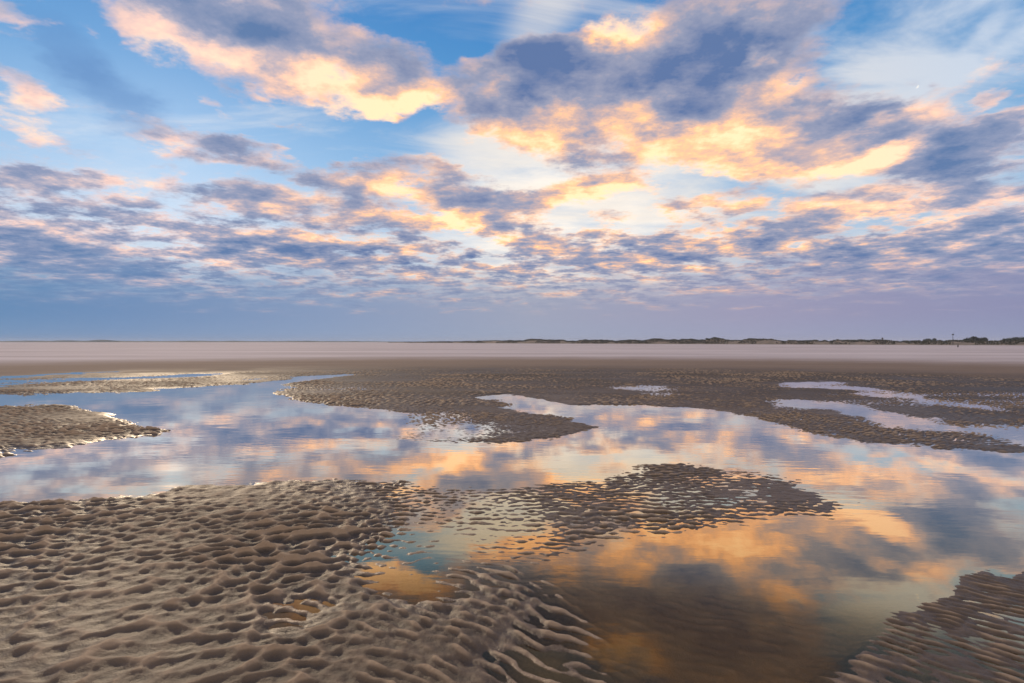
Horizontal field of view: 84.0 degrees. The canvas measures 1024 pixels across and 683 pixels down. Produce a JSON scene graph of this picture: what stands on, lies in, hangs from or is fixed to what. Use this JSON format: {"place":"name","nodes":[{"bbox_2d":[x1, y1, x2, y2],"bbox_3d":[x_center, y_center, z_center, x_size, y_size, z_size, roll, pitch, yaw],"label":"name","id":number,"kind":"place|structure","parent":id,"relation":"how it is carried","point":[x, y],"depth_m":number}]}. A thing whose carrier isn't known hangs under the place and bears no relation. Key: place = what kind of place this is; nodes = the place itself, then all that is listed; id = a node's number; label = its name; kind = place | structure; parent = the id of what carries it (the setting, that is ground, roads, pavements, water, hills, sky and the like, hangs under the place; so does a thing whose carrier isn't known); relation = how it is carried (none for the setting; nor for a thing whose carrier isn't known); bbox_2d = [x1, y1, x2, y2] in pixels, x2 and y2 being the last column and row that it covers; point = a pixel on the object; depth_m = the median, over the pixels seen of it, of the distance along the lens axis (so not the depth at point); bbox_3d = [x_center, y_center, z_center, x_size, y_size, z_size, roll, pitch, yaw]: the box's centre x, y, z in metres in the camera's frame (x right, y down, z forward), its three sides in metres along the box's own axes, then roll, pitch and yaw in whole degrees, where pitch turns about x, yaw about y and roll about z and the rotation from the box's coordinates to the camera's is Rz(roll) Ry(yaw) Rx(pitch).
{"place":"outdoors","nodes":[
{"label":"outdoors","id":0,"kind":"place"},
{"bbox_2d":[0,340,387,341],"bbox_3d":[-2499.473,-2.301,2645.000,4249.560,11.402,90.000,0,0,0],"label":"shore","id":1,"kind":"structure","parent":0,"point":[183,341],"depth_m":2614.58},
{"bbox_2d":[0,342,1023,682],"bbox_3d":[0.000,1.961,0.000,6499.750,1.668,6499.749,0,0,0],"label":"ground","id":2,"kind":"structure","parent":0,"point":[288,582],"depth_m":3.12},
{"bbox_2d":[385,337,1023,344],"bbox_3d":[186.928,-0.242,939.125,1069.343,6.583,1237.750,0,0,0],"label":"dunes","id":3,"kind":"structure","parent":2,"relation":"on","point":[771,341],"depth_m":552.50},
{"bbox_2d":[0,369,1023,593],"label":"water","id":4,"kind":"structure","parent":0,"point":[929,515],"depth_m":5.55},
{"bbox_2d":[0,0,1023,341],"label":"sky","id":5,"kind":"structure","parent":0,"point":[171,170]}
]}

